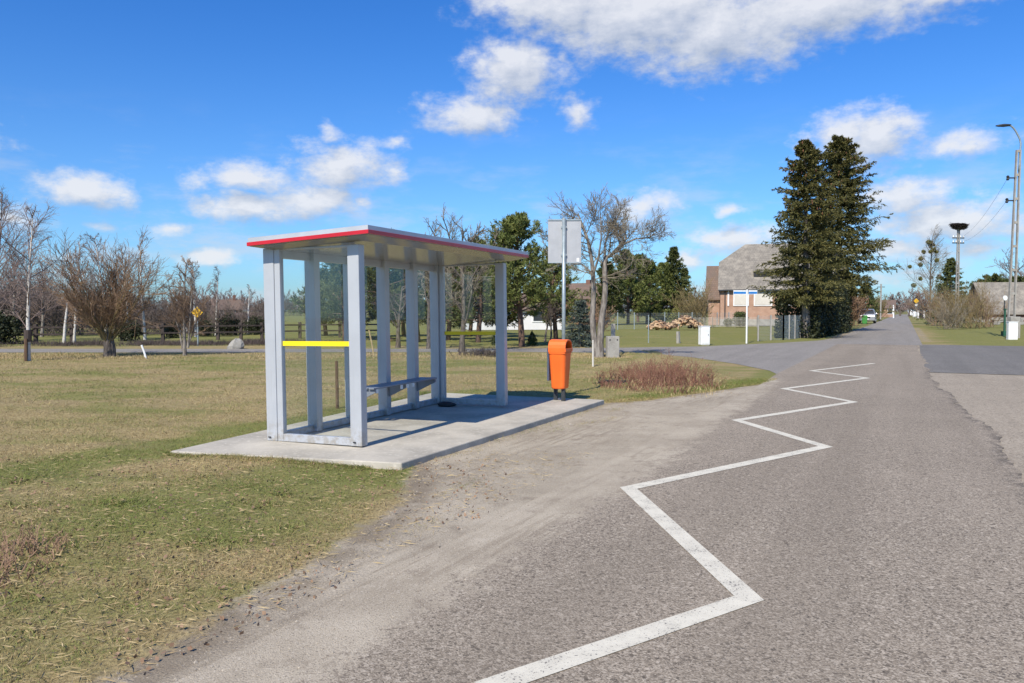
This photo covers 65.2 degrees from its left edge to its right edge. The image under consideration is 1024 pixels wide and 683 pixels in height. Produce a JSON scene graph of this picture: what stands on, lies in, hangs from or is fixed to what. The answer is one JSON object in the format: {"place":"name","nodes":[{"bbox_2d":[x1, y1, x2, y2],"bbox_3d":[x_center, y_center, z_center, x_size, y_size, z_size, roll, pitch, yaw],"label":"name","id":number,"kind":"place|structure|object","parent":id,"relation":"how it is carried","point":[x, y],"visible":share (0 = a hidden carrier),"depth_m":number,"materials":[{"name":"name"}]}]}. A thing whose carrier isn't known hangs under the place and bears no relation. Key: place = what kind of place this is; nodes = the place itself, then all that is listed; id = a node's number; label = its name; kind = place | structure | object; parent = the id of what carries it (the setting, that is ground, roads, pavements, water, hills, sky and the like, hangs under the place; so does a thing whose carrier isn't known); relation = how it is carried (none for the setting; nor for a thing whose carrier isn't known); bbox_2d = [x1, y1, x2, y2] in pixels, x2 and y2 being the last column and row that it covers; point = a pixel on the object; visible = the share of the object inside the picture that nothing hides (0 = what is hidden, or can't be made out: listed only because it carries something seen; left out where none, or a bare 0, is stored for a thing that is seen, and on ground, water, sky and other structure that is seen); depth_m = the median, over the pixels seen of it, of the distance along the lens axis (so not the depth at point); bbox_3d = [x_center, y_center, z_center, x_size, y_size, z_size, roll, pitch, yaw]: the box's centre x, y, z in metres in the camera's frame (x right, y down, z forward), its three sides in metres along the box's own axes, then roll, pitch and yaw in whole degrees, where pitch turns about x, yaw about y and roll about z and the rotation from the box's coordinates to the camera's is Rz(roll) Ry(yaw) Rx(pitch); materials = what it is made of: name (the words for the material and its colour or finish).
{"place":"outdoors","nodes":[
{"label":"outdoors","id":0,"kind":"place"},
{"bbox_2d":[0,352,632,359],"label":"dry grass","id":1,"kind":"structure","parent":0,"point":[456,355],"depth_m":27.53,"materials":[{"name":"plant"}]},
{"bbox_2d":[0,338,839,358],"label":"side road","id":2,"kind":"structure","parent":0,"point":[799,350],"depth_m":32.31,"materials":[{"name":"grey asphalt"}]},
{"bbox_2d":[449,347,495,356],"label":"bush","id":3,"kind":"object","parent":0,"point":[476,352],"visible":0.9,"depth_m":27.71,"materials":[{"name":"brown plant"}]},
{"bbox_2d":[0,311,1023,682],"bbox_3d":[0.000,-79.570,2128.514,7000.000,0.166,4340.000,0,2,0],"label":"field","id":4,"kind":"structure","parent":0,"point":[636,427],"depth_m":7.65,"materials":[{"name":"green plant"}]},
{"bbox_2d":[0,306,30,344],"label":"evergreen bush","id":5,"kind":"object","parent":4,"relation":"on","point":[15,330],"visible":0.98,"depth_m":37.46,"materials":[{"name":"green plant"}]},
{"bbox_2d":[0,261,45,333],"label":"bare tree","id":6,"kind":"object","parent":4,"relation":"on","point":[21,312],"visible":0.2,"depth_m":51.15,"materials":[{"name":"brown plant"}]},
{"bbox_2d":[0,249,52,337],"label":"bare tree","id":7,"kind":"object","parent":4,"relation":"on","point":[13,296],"visible":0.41,"depth_m":45.77,"materials":[{"name":"brown plant"}]},
{"bbox_2d":[3,284,55,332],"bbox_3d":[-33.027,-2.505,54.776,3.310,4.068,5.808,0,2,-4],"label":"bush","id":8,"kind":"object","parent":4,"relation":"on","point":[45,321],"visible":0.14,"depth_m":54.86,"materials":[{"name":"brown plant"}]},
{"bbox_2d":[0,183,60,308],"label":"bare tree","id":9,"kind":"object","parent":4,"relation":"on","point":[3,211],"visible":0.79,"depth_m":40.03,"materials":[{"name":"brown plant"}]},
{"bbox_2d":[0,520,69,587],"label":"dry bush","id":10,"kind":"object","parent":4,"relation":"on","point":[8,563],"visible":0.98,"depth_m":4.99,"materials":[{"name":"brown plant"}]},
{"bbox_2d":[0,200,80,360],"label":"young birch","id":11,"kind":"object","parent":4,"relation":"on","point":[27,342],"visible":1,"depth_m":25.39,"materials":[{"name":"white plant"}]},
{"bbox_2d":[21,256,69,336],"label":"bare tree","id":12,"kind":"object","parent":4,"relation":"on","point":[39,315],"visible":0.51,"depth_m":48.98,"materials":[{"name":"brown plant"}]},
{"bbox_2d":[31,286,97,335],"bbox_3d":[-28.294,-2.110,51.037,2.895,3.558,5.080,1,2,15],"label":"bush","id":13,"kind":"object","parent":4,"relation":"on","point":[55,316],"visible":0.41,"depth_m":50.57,"materials":[{"name":"brown plant"}]},
{"bbox_2d":[51,245,85,342],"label":"birch tree","id":14,"kind":"object","parent":4,"relation":"on","point":[64,328],"visible":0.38,"depth_m":39.33,"materials":[{"name":"white plant"}]},
{"bbox_2d":[62,235,95,341],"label":"birch tree","id":15,"kind":"object","parent":4,"relation":"on","point":[74,328],"visible":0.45,"depth_m":39.97,"materials":[{"name":"white plant"}]},
{"bbox_2d":[15,225,187,356],"bbox_3d":[-14.253,-1.685,27.593,5.749,4.680,4.019,0,2,0],"label":"pollard willow","id":16,"kind":"object","parent":4,"relation":"on","point":[113,310],"visible":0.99,"depth_m":27.40,"materials":[{"name":"brown plant"}]},
{"bbox_2d":[82,231,133,324],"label":"birch tree","id":17,"kind":"object","parent":4,"relation":"on","point":[97,255],"visible":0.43,"depth_m":42.37,"materials":[{"name":"white plant"}]},
{"bbox_2d":[114,320,142,341],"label":"evergreen bush","id":18,"kind":"object","parent":4,"relation":"on","point":[125,334],"visible":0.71,"depth_m":41.11,"materials":[{"name":"green plant"}]},
{"bbox_2d":[121,231,156,338],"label":"birch tree","id":19,"kind":"object","parent":4,"relation":"on","point":[144,329],"visible":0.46,"depth_m":43.79,"materials":[{"name":"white plant"}]},
{"bbox_2d":[114,298,169,334],"bbox_3d":[-24.929,-1.930,54.129,2.407,2.958,4.223,1,3,32],"label":"bush","id":20,"kind":"object","parent":4,"relation":"on","point":[148,318],"visible":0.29,"depth_m":54.18,"materials":[{"name":"brown plant"}]},
{"bbox_2d":[122,289,182,331],"bbox_3d":[-25.254,-2.239,56.260,4.878,3.417,2.780,-1,2,-20],"label":"bush","id":21,"kind":"object","parent":4,"relation":"on","point":[154,310],"visible":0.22,"depth_m":56.20,"materials":[{"name":"brown plant"}]},
{"bbox_2d":[0,336,342,346],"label":"dead weeds","id":22,"kind":"object","parent":4,"relation":"on","point":[257,341],"visible":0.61,"depth_m":36.08,"materials":[{"name":"brown plant"}]},
{"bbox_2d":[153,256,211,355],"bbox_3d":[-11.728,-1.278,28.439,1.983,3.595,1.273,-1,2,-16],"label":"young birch","id":23,"kind":"object","parent":4,"relation":"on","point":[183,312],"visible":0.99,"depth_m":28.34,"materials":[{"name":"brown plant"}]},
{"bbox_2d":[166,279,216,311],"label":"tree","id":24,"kind":"object","parent":4,"relation":"on","point":[203,292],"visible":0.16,"depth_m":235.27,"materials":[{"name":"brown plant"}]},
{"bbox_2d":[179,258,215,336],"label":"birch tree","id":25,"kind":"object","parent":4,"relation":"on","point":[195,302],"visible":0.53,"depth_m":47.33,"materials":[{"name":"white plant"}]},
{"bbox_2d":[19,322,376,341],"bbox_3d":[-17.613,-0.521,43.060,22.151,0.960,1.714,-1,2,-27],"label":"rail fence","id":26,"kind":"object","parent":4,"relation":"on","point":[35,327],"visible":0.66,"depth_m":43.10,"materials":[{"name":"brown wood"}]},
{"bbox_2d":[208,266,233,335],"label":"birch tree","id":27,"kind":"object","parent":4,"relation":"on","point":[215,285],"visible":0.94,"depth_m":51.06,"materials":[{"name":"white plant"}]},
{"bbox_2d":[209,302,241,335],"bbox_3d":[-18.299,-1.479,51.100,1.856,2.281,3.257,1,2,17],"label":"bush","id":28,"kind":"object","parent":4,"relation":"on","point":[217,316],"visible":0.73,"depth_m":50.77,"materials":[{"name":"brown plant"}]},
{"bbox_2d":[209,295,242,317],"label":"cottage","id":29,"kind":"structure","parent":4,"relation":"on","point":[235,302],"depth_m":196.08,"materials":[{"name":"brick"}]},
{"bbox_2d":[215,312,240,335],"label":"evergreen bush","id":30,"kind":"object","parent":4,"relation":"on","point":[235,322],"visible":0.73,"depth_m":50.84,"materials":[{"name":"green plant"}]},
{"bbox_2d":[221,298,251,333],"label":"bush","id":31,"kind":"object","parent":4,"relation":"on","point":[229,305],"visible":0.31,"depth_m":54.88,"materials":[{"name":"plant"}]},
{"bbox_2d":[243,315,264,334],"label":"evergreen bush","id":32,"kind":"object","parent":4,"relation":"on","point":[256,320],"visible":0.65,"depth_m":50.92,"materials":[{"name":"green plant"}]},
{"bbox_2d":[0,447,591,682],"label":"straw litter","id":33,"kind":"object","parent":4,"relation":"on","point":[188,509],"visible":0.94,"depth_m":5.50,"materials":[{"name":"beige plant"}]},
{"bbox_2d":[287,266,341,335],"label":"tree","id":34,"kind":"object","parent":4,"relation":"on","point":[298,302],"visible":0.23,"depth_m":50.40,"materials":[{"name":"green plant"}]},
{"bbox_2d":[320,262,375,339],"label":"pine tree","id":35,"kind":"object","parent":4,"relation":"on","point":[335,269],"visible":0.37,"depth_m":42.11,"materials":[{"name":"green plant"}]},
{"bbox_2d":[320,266,392,325],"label":"pine tree","id":36,"kind":"object","parent":4,"relation":"on","point":[368,314],"visible":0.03,"depth_m":46.66,"materials":[{"name":"green plant"}]},
{"bbox_2d":[171,393,603,469],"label":"concrete platform","id":37,"kind":"structure","parent":4,"relation":"on","point":[405,439],"depth_m":10.05,"materials":[{"name":"grey concrete"}]},
{"bbox_2d":[247,225,528,446],"bbox_3d":[-1.375,-0.128,11.002,1.640,2.434,4.600,0,2,23],"label":"bus shelter","id":38,"kind":"object","parent":37,"relation":"on","point":[354,250],"visible":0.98,"depth_m":10.07,"materials":[{"name":"grey paint"}]},
{"bbox_2d":[547,339,572,400],"bbox_3d":[0.806,0.484,13.627,0.356,1.045,0.369,1,2,24],"label":"litter bin","id":39,"kind":"object","parent":37,"relation":"on","point":[559,351],"visible":1,"depth_m":13.50,"materials":[{"name":"orange plastic"}]},
{"bbox_2d":[0,352,776,682],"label":"grass","id":40,"kind":"structure","parent":4,"relation":"on","point":[108,502],"depth_m":6.92,"materials":[{"name":"plant"}]},
{"bbox_2d":[364,228,421,318],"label":"pine tree","id":41,"kind":"object","parent":4,"relation":"on","point":[371,273],"visible":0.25,"depth_m":39.81,"materials":[{"name":"green plant"}]},
{"bbox_2d":[366,272,423,347],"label":"bare tree","id":42,"kind":"object","parent":4,"relation":"on","point":[399,315],"visible":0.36,"depth_m":34.48,"materials":[{"name":"brown plant"}]},
{"bbox_2d":[369,269,427,336],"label":"pine tree","id":43,"kind":"object","parent":4,"relation":"on","point":[402,323],"visible":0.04,"depth_m":49.22,"materials":[{"name":"green plant"}]},
{"bbox_2d":[375,269,452,341],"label":"pine tree","id":44,"kind":"object","parent":4,"relation":"on","point":[420,292],"visible":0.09,"depth_m":40.88,"materials":[{"name":"green plant"}]},
{"bbox_2d":[418,224,460,348],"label":"bare tree","id":45,"kind":"object","parent":4,"relation":"on","point":[428,346],"visible":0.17,"depth_m":33.66,"materials":[{"name":"brown plant"}]},
{"bbox_2d":[107,388,779,682],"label":"pebbles","id":46,"kind":"object","parent":4,"relation":"on","point":[195,661],"visible":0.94,"depth_m":5.19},
{"bbox_2d":[418,266,483,339],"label":"pine tree","id":47,"kind":"object","parent":4,"relation":"on","point":[449,323],"visible":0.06,"depth_m":42.58,"materials":[{"name":"green plant"}]},
{"bbox_2d":[417,204,500,351],"bbox_3d":[-1.975,-2.375,30.296,3.635,5.645,2.532,0,2,0],"label":"bare tree","id":48,"kind":"object","parent":4,"relation":"on","point":[462,307],"visible":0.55,"depth_m":30.31,"materials":[{"name":"brown plant"}]},
{"bbox_2d":[445,237,510,341],"bbox_3d":[-1.658,-2.609,39.842,3.953,5.396,3.254,-2,3,-35],"label":"pine tree","id":49,"kind":"object","parent":4,"relation":"on","point":[481,315],"visible":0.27,"depth_m":39.72,"materials":[{"name":"green plant"}]},
{"bbox_2d":[475,266,524,328],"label":"pine tree","id":50,"kind":"object","parent":4,"relation":"on","point":[512,317],"visible":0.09,"depth_m":46.81,"materials":[{"name":"green plant"}]},
{"bbox_2d":[466,292,561,329],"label":"white house","id":51,"kind":"structure","parent":4,"relation":"on","point":[533,323],"depth_m":68.39,"materials":[{"name":"paint"}]},
{"bbox_2d":[466,211,561,346],"bbox_3d":[-0.133,-2.780,35.413,4.312,6.075,4.012,-2,3,-39],"label":"pine tree","id":52,"kind":"object","parent":4,"relation":"on","point":[513,234],"visible":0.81,"depth_m":35.01,"materials":[{"name":"green plant"}]},
{"bbox_2d":[539,302,560,341],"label":"fruit tree","id":53,"kind":"object","parent":4,"relation":"on","point":[552,313],"visible":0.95,"depth_m":41.37,"materials":[{"name":"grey plant"}]},
{"bbox_2d":[523,259,589,338],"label":"pine tree","id":54,"kind":"object","parent":4,"relation":"on","point":[552,277],"visible":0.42,"depth_m":42.20,"materials":[{"name":"green plant"}]},
{"bbox_2d":[548,218,580,338],"bbox_3d":[0.986,-0.591,15.020,0.626,3.436,0.093,0,2,2],"label":"bus stop sign","id":55,"kind":"object","parent":4,"relation":"on","point":[564,241],"visible":0.93,"depth_m":15.00,"materials":[{"name":"metal"}]},
{"bbox_2d":[561,299,597,347],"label":"blue spruce","id":56,"kind":"object","parent":4,"relation":"on","point":[582,306],"visible":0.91,"depth_m":35.40,"materials":[{"name":"grey plant"}]},
{"bbox_2d":[566,280,609,321],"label":"house","id":57,"kind":"structure","parent":4,"relation":"on","point":[583,286],"depth_m":115.13,"materials":[{"name":"brick"}]},
{"bbox_2d":[558,297,617,337],"bbox_3d":[4.400,-1.536,47.564,3.601,2.670,3.467,1,2,18],"label":"bare shrub","id":58,"kind":"object","parent":4,"relation":"on","point":[610,321],"visible":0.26,"depth_m":47.26,"materials":[{"name":"brown plant"}]},
{"bbox_2d":[584,260,629,324],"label":"pine tree","id":59,"kind":"object","parent":4,"relation":"on","point":[614,300],"visible":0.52,"depth_m":93.98,"materials":[{"name":"green plant"}]},
{"bbox_2d":[537,181,676,357],"bbox_3d":[3.154,-2.366,27.299,4.812,5.853,3.196,0,2,0],"label":"forked tree","id":60,"kind":"object","parent":4,"relation":"on","point":[597,337],"visible":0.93,"depth_m":27.03,"materials":[{"name":"grey plant"}]},
{"bbox_2d":[606,336,618,357],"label":"concrete block","id":61,"kind":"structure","parent":4,"relation":"on","point":[612,346],"depth_m":27.12,"materials":[{"name":"grey concrete"}]},
{"bbox_2d":[610,248,656,323],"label":"pine tree","id":62,"kind":"object","parent":4,"relation":"on","point":[636,290],"visible":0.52,"depth_m":97.89,"materials":[{"name":"green plant"}]},
{"bbox_2d":[623,258,671,323],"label":"pine tree","id":63,"kind":"object","parent":4,"relation":"on","point":[652,270],"visible":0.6,"depth_m":101.56,"materials":[{"name":"green plant"}]},
{"bbox_2d":[584,349,734,397],"bbox_3d":[3.062,0.553,17.582,3.265,0.852,5.848,0,2,0],"label":"dry bush","id":64,"kind":"object","parent":4,"relation":"on","point":[660,377],"visible":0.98,"depth_m":16.93,"materials":[{"name":"plant"}]},
{"bbox_2d":[649,261,684,318],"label":"pine tree","id":65,"kind":"object","parent":4,"relation":"on","point":[664,281],"visible":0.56,"depth_m":105.68,"materials":[{"name":"green plant"}]},
{"bbox_2d":[609,312,728,329],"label":"wire fence","id":66,"kind":"object","parent":4,"relation":"on","point":[617,321],"visible":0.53,"depth_m":74.87,"materials":[{"name":"metal"}]},
{"bbox_2d":[649,246,698,322],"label":"spruce tree","id":67,"kind":"object","parent":4,"relation":"on","point":[675,263],"visible":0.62,"depth_m":105.91,"materials":[{"name":"green plant"}]},
{"bbox_2d":[660,279,718,326],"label":"bare shrub","id":68,"kind":"object","parent":4,"relation":"on","point":[699,306],"visible":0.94,"depth_m":79.73,"materials":[{"name":"brown plant"}]},
{"bbox_2d":[698,326,710,345],"bbox_3d":[8.911,-0.264,37.111,0.480,0.920,0.340,-1,2,-14],"label":"utility cabinet","id":69,"kind":"object","parent":4,"relation":"on","point":[703,335],"visible":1,"depth_m":36.98,"materials":[{"name":"white metal"}]},
{"bbox_2d":[705,266,719,324],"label":"house wing","id":70,"kind":"structure","parent":4,"relation":"on","point":[712,272],"depth_m":92.16,"materials":[{"name":"brown brick"}]},
{"bbox_2d":[691,317,756,327],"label":"garden fence","id":71,"kind":"object","parent":4,"relation":"on","point":[728,319],"visible":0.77,"depth_m":79.39,"materials":[{"name":"metal"}]},
{"bbox_2d":[733,289,756,343],"bbox_3d":[11.453,-1.228,39.355,1.200,2.656,0.080,0,2,-4],"label":"street sign","id":72,"kind":"object","parent":4,"relation":"on","point":[746,291],"visible":1,"depth_m":39.30,"materials":[{"name":"white metal"}]},
{"bbox_2d":[694,357,805,373],"bbox_3d":[6.429,0.754,22.042,4.137,0.001,10.425,1,2,19],"label":"side road corner","id":73,"kind":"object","parent":4,"relation":"on","point":[776,366],"visible":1,"depth_m":24.76,"materials":[{"name":"grey asphalt"}]},
{"bbox_2d":[757,315,800,340],"bbox_3d":[15.016,-0.756,44.116,0.556,1.410,6.088,2,3,40],"label":"wire fence","id":74,"kind":"object","parent":4,"relation":"on","point":[796,321],"visible":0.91,"depth_m":43.38,"materials":[{"name":"metal"}]},
{"bbox_2d":[718,244,844,325],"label":"brick house","id":75,"kind":"structure","parent":4,"relation":"on","point":[738,267],"depth_m":88.06,"materials":[{"name":"tile"}]},
{"bbox_2d":[733,294,748,305],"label":"window","id":76,"kind":"structure","parent":75,"relation":"in","point":[738,299],"depth_m":87.56,"materials":[{"name":"white glass"}]},
{"bbox_2d":[754,290,771,305],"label":"window","id":77,"kind":"structure","parent":75,"relation":"in","point":[758,300],"depth_m":86.93,"materials":[{"name":"white paint"}]},
{"bbox_2d":[774,287,828,338],"bbox_3d":[17.694,-1.749,48.677,2.870,3.130,5.859,1,2,26],"label":"hedge","id":78,"kind":"object","parent":4,"relation":"on","point":[819,327],"visible":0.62,"depth_m":46.84,"materials":[{"name":"green plant"}]},
{"bbox_2d":[746,139,864,337],"bbox_3d":[16.937,-5.902,46.198,5.856,11.489,6.510,-2,3,-42],"label":"spruce tree","id":79,"kind":"object","parent":4,"relation":"on","point":[804,178],"visible":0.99,"depth_m":45.66,"materials":[{"name":"green plant"}]},
{"bbox_2d":[793,282,853,335],"bbox_3d":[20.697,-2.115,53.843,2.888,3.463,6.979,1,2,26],"label":"hedge","id":80,"kind":"object","parent":4,"relation":"on","point":[836,313],"visible":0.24,"depth_m":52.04,"materials":[{"name":"green plant"}]},
{"bbox_2d":[778,133,903,323],"bbox_3d":[25.404,-8.408,62.217,9.588,15.269,8.081,0,2,-1],"label":"spruce tree","id":81,"kind":"object","parent":4,"relation":"on","point":[839,158],"visible":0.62,"depth_m":61.16,"materials":[{"name":"green plant"}]},
{"bbox_2d":[850,293,868,325],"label":"beech bush","id":82,"kind":"object","parent":4,"relation":"on","point":[857,301],"visible":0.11,"depth_m":79.11,"materials":[{"name":"brown plant"}]},
{"bbox_2d":[855,287,884,320],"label":"spruce tree","id":83,"kind":"object","parent":4,"relation":"on","point":[871,300],"visible":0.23,"depth_m":127.36,"materials":[{"name":"green plant"}]},
{"bbox_2d":[867,293,895,318],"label":"bare shrub","id":84,"kind":"object","parent":4,"relation":"on","point":[884,302],"visible":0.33,"depth_m":158.90,"materials":[{"name":"brown plant"}]},
{"bbox_2d":[898,287,933,315],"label":"tree","id":85,"kind":"object","parent":4,"relation":"on","point":[913,299],"visible":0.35,"depth_m":236.51,"materials":[{"name":"brown plant"}]},
{"bbox_2d":[898,224,963,323],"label":"mistletoe tree","id":86,"kind":"object","parent":4,"relation":"on","point":[931,244],"visible":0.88,"depth_m":98.32,"materials":[{"name":"grey plant"}]},
{"bbox_2d":[914,257,976,325],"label":"spruce tree","id":87,"kind":"object","parent":4,"relation":"on","point":[950,265],"visible":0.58,"depth_m":91.02,"materials":[{"name":"green plant"}]},
{"bbox_2d":[916,294,974,328],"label":"bare bush","id":88,"kind":"object","parent":4,"relation":"on","point":[954,311],"visible":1,"depth_m":71.13,"materials":[{"name":"brown plant"}]},
{"bbox_2d":[903,280,987,327],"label":"bare bush","id":89,"kind":"object","parent":4,"relation":"on","point":[953,300],"visible":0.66,"depth_m":78.22,"materials":[{"name":"brown plant"}]},
{"bbox_2d":[908,281,986,325],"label":"bare bush","id":90,"kind":"object","parent":4,"relation":"on","point":[935,321],"visible":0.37,"depth_m":88.42,"materials":[{"name":"brown plant"}]},
{"bbox_2d":[952,229,963,325],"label":"utility pole","id":91,"kind":"object","parent":4,"relation":"on","point":[958,241],"visible":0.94,"depth_m":82.36,"materials":[{"name":"concrete"}]},
{"bbox_2d":[934,275,1012,327],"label":"bare bush","id":92,"kind":"object","parent":4,"relation":"on","point":[971,315],"visible":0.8,"depth_m":75.21,"materials":[{"name":"brown plant"}]},
{"bbox_2d":[962,286,1013,326],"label":"bare bush","id":93,"kind":"object","parent":4,"relation":"on","point":[986,317],"visible":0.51,"depth_m":79.73,"materials":[{"name":"brown plant"}]},
{"bbox_2d":[965,282,1023,321],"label":"barn","id":94,"kind":"structure","parent":4,"relation":"on","point":[997,287],"depth_m":115.31,"materials":[{"name":"brick"}]},
{"bbox_2d":[991,248,1023,278],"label":"bare tree","id":95,"kind":"object","parent":4,"relation":"on","point":[1005,268],"visible":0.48,"depth_m":159.24,"materials":[{"name":"grey plant"}]},
{"bbox_2d":[996,124,1021,316],"bbox_3d":[28.644,-6.357,46.343,1.513,12.375,0.280,0,2,0],"label":"street lamp","id":96,"kind":"object","parent":4,"relation":"on","point":[1016,222],"visible":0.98,"depth_m":46.29,"materials":[{"name":"metal"}]},
{"bbox_2d":[1006,322,1017,339],"bbox_3d":[27.475,-0.590,43.952,0.520,1.010,0.300,0,2,6],"label":"utility cabinet","id":97,"kind":"object","parent":4,"relation":"on","point":[1011,330],"visible":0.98,"depth_m":43.82,"materials":[{"name":"white metal"}]},
{"bbox_2d":[0,0,1023,310],"label":"sky","id":98,"kind":"structure","parent":0,"point":[212,126],"materials":[{"name":"blue"}]},
{"bbox_2d":[174,344,1023,682],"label":"road","id":99,"kind":"structure","parent":0,"point":[880,540],"depth_m":4.96,"materials":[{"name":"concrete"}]},
{"bbox_2d":[474,363,874,682],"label":"road marking","id":100,"kind":"object","parent":99,"relation":"on","point":[741,591],"visible":1,"depth_m":4.40,"materials":[{"name":"white paint"}]},
{"bbox_2d":[836,314,921,344],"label":"road","id":101,"kind":"structure","parent":0,"point":[897,329],"depth_m":54.10,"materials":[{"name":"grey asphalt"}]},
{"bbox_2d":[919,345,1023,374],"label":"side road","id":102,"kind":"structure","parent":0,"point":[982,359],"depth_m":26.26,"materials":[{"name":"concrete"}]},
{"bbox_2d":[929,373,1023,484],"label":"lay by","id":103,"kind":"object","parent":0,"point":[995,402],"visible":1,"depth_m":14.11,"materials":[{"name":"grey asphalt"}]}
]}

